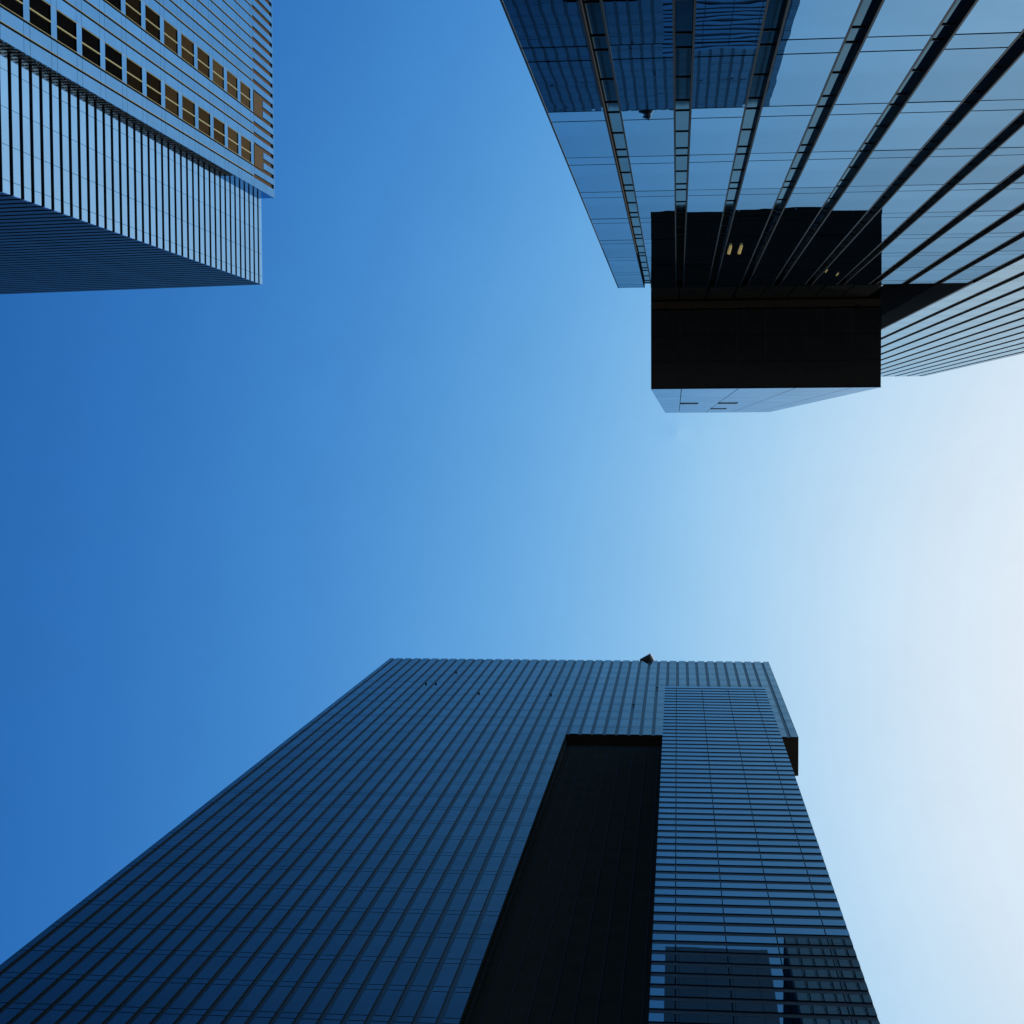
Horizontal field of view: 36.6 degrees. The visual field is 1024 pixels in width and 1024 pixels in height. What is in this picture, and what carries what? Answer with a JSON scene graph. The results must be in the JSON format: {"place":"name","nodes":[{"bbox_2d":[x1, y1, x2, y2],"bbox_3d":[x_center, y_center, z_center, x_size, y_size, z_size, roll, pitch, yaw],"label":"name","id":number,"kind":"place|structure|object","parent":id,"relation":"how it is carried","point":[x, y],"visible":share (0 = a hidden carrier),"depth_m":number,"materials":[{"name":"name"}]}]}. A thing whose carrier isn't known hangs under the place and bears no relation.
{"place":"outdoors","nodes":[
{"label":"outdoors","id":0,"kind":"place"},
{"bbox_2d":[0,0,274,293],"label":"banded office tower","id":1,"kind":"structure","parent":0,"point":[136,144],"depth_m":120.53,"materials":[{"name":"blue glass"}]},
{"bbox_2d":[0,0,1023,1023],"label":"sky","id":2,"kind":"structure","parent":0,"point":[433,425],"materials":[{"name":"blue"}]},
{"bbox_2d":[500,0,1023,412],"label":"glass office building","id":3,"kind":"structure","parent":0,"point":[789,203],"depth_m":29.96,"materials":[{"name":"glass"}]},
{"bbox_2d":[522,46,602,111],"bbox_3d":[0.760,-6.042,21.707,0.850,3.930,0.050,0,-87,6],"label":"window","id":4,"kind":"structure","parent":3,"relation":"in","point":[564,76],"depth_m":21.41,"materials":[{"name":"blue glass"}]},
{"bbox_2d":[548,111,613,157],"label":"window","id":5,"kind":"structure","parent":3,"relation":"in","point":[581,134],"depth_m":25.42,"materials":[{"name":"blue glass"}]},
{"bbox_2d":[566,157,620,191],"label":"window","id":6,"kind":"structure","parent":3,"relation":"in","point":[591,174],"depth_m":29.45,"materials":[{"name":"blue glass"}]},
{"bbox_2d":[580,191,627,218],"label":"window","id":7,"kind":"structure","parent":3,"relation":"in","point":[599,205],"depth_m":33.35,"materials":[{"name":"blue glass"}]},
{"bbox_2d":[591,218,632,239],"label":"window","id":8,"kind":"structure","parent":3,"relation":"in","point":[615,228],"depth_m":37.42,"materials":[{"name":"blue glass"}]},
{"bbox_2d":[600,240,636,257],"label":"window","id":9,"kind":"structure","parent":3,"relation":"in","point":[612,248],"depth_m":41.31,"materials":[{"name":"blue glass"}]},
{"bbox_2d":[607,257,639,272],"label":"window","id":10,"kind":"structure","parent":3,"relation":"in","point":[630,264],"depth_m":45.26,"materials":[{"name":"blue glass"}]},
{"bbox_2d":[613,272,642,284],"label":"window","id":11,"kind":"structure","parent":3,"relation":"in","point":[622,278],"depth_m":49.35,"materials":[{"name":"blue glass"}]},
{"bbox_2d":[610,43,673,109],"bbox_3d":[1.847,-6.042,21.591,0.797,3.930,0.050,0,-87,6],"label":"window","id":12,"kind":"structure","parent":3,"relation":"in","point":[643,72],"depth_m":21.31,"materials":[{"name":"blue glass"}]},
{"bbox_2d":[621,109,673,155],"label":"window","id":13,"kind":"structure","parent":3,"relation":"in","point":[649,132],"depth_m":25.29,"materials":[{"name":"blue glass"}]},
{"bbox_2d":[629,155,673,190],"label":"window","id":14,"kind":"structure","parent":3,"relation":"in","point":[650,173],"depth_m":29.27,"materials":[{"name":"blue glass"}]},
{"bbox_2d":[635,190,674,217],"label":"window","id":15,"kind":"structure","parent":3,"relation":"in","point":[651,204],"depth_m":33.24,"materials":[{"name":"blue glass"}]},
{"bbox_2d":[640,217,674,239],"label":"window","id":16,"kind":"structure","parent":3,"relation":"in","point":[652,228],"depth_m":37.29,"materials":[{"name":"black glass"}]},
{"bbox_2d":[644,239,674,256],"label":"window","id":17,"kind":"structure","parent":3,"relation":"in","point":[653,247],"depth_m":41.14,"materials":[{"name":"black glass"}]},
{"bbox_2d":[647,257,674,271],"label":"window","id":18,"kind":"structure","parent":3,"relation":"in","point":[655,264],"depth_m":45.29,"materials":[{"name":"black glass"}]},
{"bbox_2d":[649,271,675,283],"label":"window","id":19,"kind":"structure","parent":3,"relation":"in","point":[656,277],"depth_m":49.12,"materials":[{"name":"black glass"}]},
{"bbox_2d":[684,271,709,283],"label":"window","id":20,"kind":"structure","parent":3,"relation":"in","point":[690,277],"depth_m":49.16,"materials":[{"name":"black glass"}]},
{"bbox_2d":[684,256,713,270],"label":"window","id":21,"kind":"structure","parent":3,"relation":"in","point":[692,263],"depth_m":45.09,"materials":[{"name":"black glass"}]},
{"bbox_2d":[685,238,716,256],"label":"window","id":22,"kind":"structure","parent":3,"relation":"in","point":[694,247],"depth_m":41.17,"materials":[{"name":"black glass"}]},
{"bbox_2d":[686,217,721,238],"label":"window","id":23,"kind":"structure","parent":3,"relation":"in","point":[696,227],"depth_m":37.17,"materials":[{"name":"black glass"}]},
{"bbox_2d":[687,189,726,216],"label":"window","id":24,"kind":"structure","parent":3,"relation":"in","point":[701,203],"depth_m":33.14,"materials":[{"name":"blue glass"}]},
{"bbox_2d":[688,154,734,189],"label":"window","id":25,"kind":"structure","parent":3,"relation":"in","point":[706,171],"depth_m":29.19,"materials":[{"name":"blue glass"}]},
{"bbox_2d":[690,107,743,154],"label":"window","id":26,"kind":"structure","parent":3,"relation":"in","point":[715,130],"depth_m":25.16,"materials":[{"name":"blue glass"}]},
{"bbox_2d":[692,40,757,107],"bbox_3d":[2.908,-6.042,21.478,0.797,3.930,0.050,0,-87,6],"label":"window","id":27,"kind":"structure","parent":3,"relation":"in","point":[722,70],"depth_m":21.17,"materials":[{"name":"blue glass"}]},
{"bbox_2d":[717,270,745,282],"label":"window","id":28,"kind":"structure","parent":3,"relation":"in","point":[733,276],"depth_m":48.90,"materials":[{"name":"black glass"}]},
{"bbox_2d":[720,255,751,270],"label":"window","id":29,"kind":"structure","parent":3,"relation":"in","point":[729,263],"depth_m":44.89,"materials":[{"name":"black glass"}]},
{"bbox_2d":[724,237,759,255],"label":"window","id":30,"kind":"structure","parent":3,"relation":"in","point":[749,244],"depth_m":40.80,"materials":[{"name":"black glass"}]},
{"bbox_2d":[729,215,768,237],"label":"window","id":31,"kind":"structure","parent":3,"relation":"in","point":[742,226],"depth_m":37.03,"materials":[{"name":"black glass"}]},
{"bbox_2d":[734,188,780,215],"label":"window","id":32,"kind":"structure","parent":3,"relation":"in","point":[751,202],"depth_m":33.03,"materials":[{"name":"blue glass"}]},
{"bbox_2d":[749,270,780,282],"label":"window","id":33,"kind":"structure","parent":3,"relation":"in","point":[759,276],"depth_m":48.94,"materials":[{"name":"black glass"}]},
{"bbox_2d":[741,152,795,188],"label":"window","id":34,"kind":"structure","parent":3,"relation":"in","point":[764,170],"depth_m":29.11,"materials":[{"name":"blue glass"}]},
{"bbox_2d":[756,255,790,269],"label":"window","id":35,"kind":"structure","parent":3,"relation":"in","point":[767,262],"depth_m":44.92,"materials":[{"name":"black glass"}]},
{"bbox_2d":[763,237,801,254],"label":"window","id":36,"kind":"structure","parent":3,"relation":"in","point":[776,245],"depth_m":40.85,"materials":[{"name":"black glass"}]},
{"bbox_2d":[751,105,815,152],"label":"window","id":37,"kind":"structure","parent":3,"relation":"in","point":[780,129],"depth_m":25.08,"materials":[{"name":"blue glass"}]},
{"bbox_2d":[771,214,816,236],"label":"window","id":38,"kind":"structure","parent":3,"relation":"in","point":[788,225],"depth_m":36.91,"materials":[{"name":"black glass"}]},
{"bbox_2d":[783,269,816,281],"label":"window","id":39,"kind":"structure","parent":3,"relation":"in","point":[795,275],"depth_m":48.70,"materials":[{"name":"black glass"}]},
{"bbox_2d":[763,37,843,105],"bbox_3d":[3.969,-6.042,21.365,0.797,3.930,0.050,0,-87,6],"label":"window","id":40,"kind":"structure","parent":3,"relation":"in","point":[801,70],"depth_m":21.07,"materials":[{"name":"blue glass"}]},
{"bbox_2d":[782,187,834,214],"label":"window","id":41,"kind":"structure","parent":3,"relation":"in","point":[808,200],"depth_m":32.92,"materials":[{"name":"blue glass"}]},
{"bbox_2d":[791,254,829,269],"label":"window","id":42,"kind":"structure","parent":3,"relation":"in","point":[814,261],"depth_m":44.72,"materials":[{"name":"black glass"}]},
{"bbox_2d":[801,236,844,254],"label":"window","id":43,"kind":"structure","parent":3,"relation":"in","point":[819,244],"depth_m":40.79,"materials":[{"name":"black glass"}]},
{"bbox_2d":[795,151,856,187],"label":"window","id":44,"kind":"structure","parent":3,"relation":"in","point":[822,169],"depth_m":28.94,"materials":[{"name":"blue glass"}]},
{"bbox_2d":[815,269,851,281],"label":"window","id":45,"kind":"structure","parent":3,"relation":"in","point":[830,275],"depth_m":48.75,"materials":[{"name":"black glass"}]},
{"bbox_2d":[815,214,863,235],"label":"window","id":46,"kind":"structure","parent":3,"relation":"in","point":[835,224],"depth_m":36.76,"materials":[{"name":"black glass"}]},
{"bbox_2d":[827,253,868,268],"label":"window","id":47,"kind":"structure","parent":3,"relation":"in","point":[843,261],"depth_m":44.76,"materials":[{"name":"black glass"}]},
{"bbox_2d":[812,103,887,151],"bbox_3d":[5.452,-6.246,25.214,0.797,3.930,0.050,0,-87,6],"label":"window","id":48,"kind":"structure","parent":3,"relation":"in","point":[847,126],"depth_m":24.95,"materials":[{"name":"blue glass"}]},
{"bbox_2d":[830,186,887,213],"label":"window","id":49,"kind":"structure","parent":3,"relation":"in","point":[856,199],"depth_m":32.82,"materials":[{"name":"blue glass"}]},
{"bbox_2d":[841,235,888,253],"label":"window","id":50,"kind":"structure","parent":3,"relation":"in","point":[861,244],"depth_m":40.71,"materials":[{"name":"black glass"}]},
{"bbox_2d":[849,268,888,280],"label":"window","id":51,"kind":"structure","parent":3,"relation":"in","point":[866,274],"depth_m":48.50,"materials":[{"name":"black glass"}]},
{"bbox_2d":[835,35,931,103],"bbox_3d":[5.030,-6.042,21.252,0.797,3.930,0.050,0,-87,6],"label":"window","id":52,"kind":"structure","parent":3,"relation":"in","point":[882,63],"depth_m":20.97,"materials":[{"name":"blue glass"}]},
{"bbox_2d":[857,213,911,235],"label":"window","id":53,"kind":"structure","parent":3,"relation":"in","point":[882,223],"depth_m":36.65,"materials":[{"name":"blue glass"}]},
{"bbox_2d":[850,149,919,185],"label":"window","id":54,"kind":"structure","parent":3,"relation":"in","point":[882,167],"depth_m":28.85,"materials":[{"name":"blue glass"}]},
{"bbox_2d":[864,253,907,267],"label":"window","id":55,"kind":"structure","parent":3,"relation":"in","point":[883,260],"depth_m":44.55,"materials":[{"name":"blue glass"}]},
{"bbox_2d":[882,267,924,280],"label":"window","id":56,"kind":"structure","parent":3,"relation":"in","point":[901,273],"depth_m":48.29,"materials":[{"name":"blue glass"}]},
{"bbox_2d":[881,234,932,252],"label":"window","id":57,"kind":"structure","parent":3,"relation":"in","point":[904,243],"depth_m":40.55,"materials":[{"name":"blue glass"}]},
{"bbox_2d":[878,184,942,212],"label":"window","id":58,"kind":"structure","parent":3,"relation":"in","point":[909,198],"depth_m":32.71,"materials":[{"name":"blue glass"}]},
{"bbox_2d":[875,101,960,149],"bbox_3d":[6.513,-6.246,25.101,0.797,3.930,0.050,0,-87,6],"label":"window","id":59,"kind":"structure","parent":3,"relation":"in","point":[917,122],"depth_m":24.83,"materials":[{"name":"blue glass"}]},
{"bbox_2d":[899,252,947,267],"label":"window","id":60,"kind":"structure","parent":3,"relation":"in","point":[922,259],"depth_m":44.36,"materials":[{"name":"blue glass"}]},
{"bbox_2d":[901,211,961,234],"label":"window","id":61,"kind":"structure","parent":3,"relation":"in","point":[930,222],"depth_m":36.66,"materials":[{"name":"blue glass"}]},
{"bbox_2d":[916,267,960,279],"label":"window","id":62,"kind":"structure","parent":3,"relation":"in","point":[937,273],"depth_m":48.31,"materials":[{"name":"blue glass"}]},
{"bbox_2d":[904,148,981,184],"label":"window","id":63,"kind":"structure","parent":3,"relation":"in","point":[942,164],"depth_m":28.68,"materials":[{"name":"blue glass"}]},
{"bbox_2d":[921,233,975,251],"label":"window","id":64,"kind":"structure","parent":3,"relation":"in","point":[947,242],"depth_m":40.39,"materials":[{"name":"blue glass"}]},
{"bbox_2d":[936,251,987,266],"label":"window","id":65,"kind":"structure","parent":3,"relation":"in","point":[960,259],"depth_m":44.40,"materials":[{"name":"blue glass"}]},
{"bbox_2d":[927,183,997,211],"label":"window","id":66,"kind":"structure","parent":3,"relation":"in","point":[961,196],"depth_m":32.60,"materials":[{"name":"blue glass"}]},
{"bbox_2d":[908,32,1019,101],"bbox_3d":[6.091,-6.042,21.139,0.797,3.930,0.050,0,-87,6],"label":"window","id":67,"kind":"structure","parent":3,"relation":"in","point":[967,57],"depth_m":20.83,"materials":[{"name":"blue glass"}]},
{"bbox_2d":[949,266,997,279],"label":"window","id":68,"kind":"structure","parent":3,"relation":"in","point":[973,272],"depth_m":48.08,"materials":[{"name":"blue glass"}]},
{"bbox_2d":[945,210,1010,233],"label":"window","id":69,"kind":"structure","parent":3,"relation":"in","point":[977,221],"depth_m":36.53,"materials":[{"name":"blue glass"}]},
{"bbox_2d":[937,99,1023,148],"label":"window","id":70,"kind":"structure","parent":3,"relation":"in","point":[988,118],"depth_m":24.78,"materials":[{"name":"blue glass"}]},
{"bbox_2d":[960,232,1020,251],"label":"window","id":71,"kind":"structure","parent":3,"relation":"in","point":[988,242],"depth_m":40.41,"materials":[{"name":"blue glass"}]},
{"bbox_2d":[959,147,1023,183],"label":"window","id":72,"kind":"structure","parent":3,"relation":"in","point":[1004,161],"depth_m":28.82,"materials":[{"name":"blue glass"}]},
{"bbox_2d":[972,251,1023,266],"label":"window","id":73,"kind":"structure","parent":3,"relation":"in","point":[999,258],"depth_m":44.20,"materials":[{"name":"blue glass"}]},
{"bbox_2d":[976,183,1023,210],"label":"window","id":74,"kind":"structure","parent":3,"relation":"in","point":[1011,197],"depth_m":33.07,"materials":[{"name":"blue glass"}]},
{"bbox_2d":[982,54,1023,99],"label":"window","id":75,"kind":"structure","parent":3,"relation":"in","point":[1011,86],"depth_m":22.11,"materials":[{"name":"blue glass"}]},
{"bbox_2d":[990,211,1023,232],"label":"window","id":76,"kind":"structure","parent":3,"relation":"in","point":[1015,224],"depth_m":37.29,"materials":[{"name":"blue glass"}]},
{"bbox_2d":[1001,126,1023,146],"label":"window","id":77,"kind":"structure","parent":3,"relation":"in","point":[1017,140],"depth_m":26.24,"materials":[{"name":"blue glass"}]},
{"bbox_2d":[1001,238,1023,250],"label":"window","id":78,"kind":"structure","parent":3,"relation":"in","point":[1019,245],"depth_m":41.46,"materials":[{"name":"blue glass"}]},
{"bbox_2d":[1014,175,1023,182],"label":"window","id":79,"kind":"structure","parent":3,"relation":"in","point":[1021,180],"depth_m":30.45,"materials":[{"name":"blue glass"}]},
{"bbox_3d":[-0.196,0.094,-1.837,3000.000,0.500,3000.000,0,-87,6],"label":"ground","id":80,"kind":"structure","parent":0,"visible":0},
{"bbox_2d":[0,658,879,1023],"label":"dark blue tower","id":81,"kind":"structure","parent":80,"relation":"on","point":[418,840],"depth_m":83.87,"materials":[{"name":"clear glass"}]},
{"bbox_2d":[640,653,654,660],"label":"rooftop unit","id":82,"kind":"object","parent":81,"relation":"on","point":[648,657],"visible":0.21,"depth_m":168.92,"materials":[{"name":"grey paint"}]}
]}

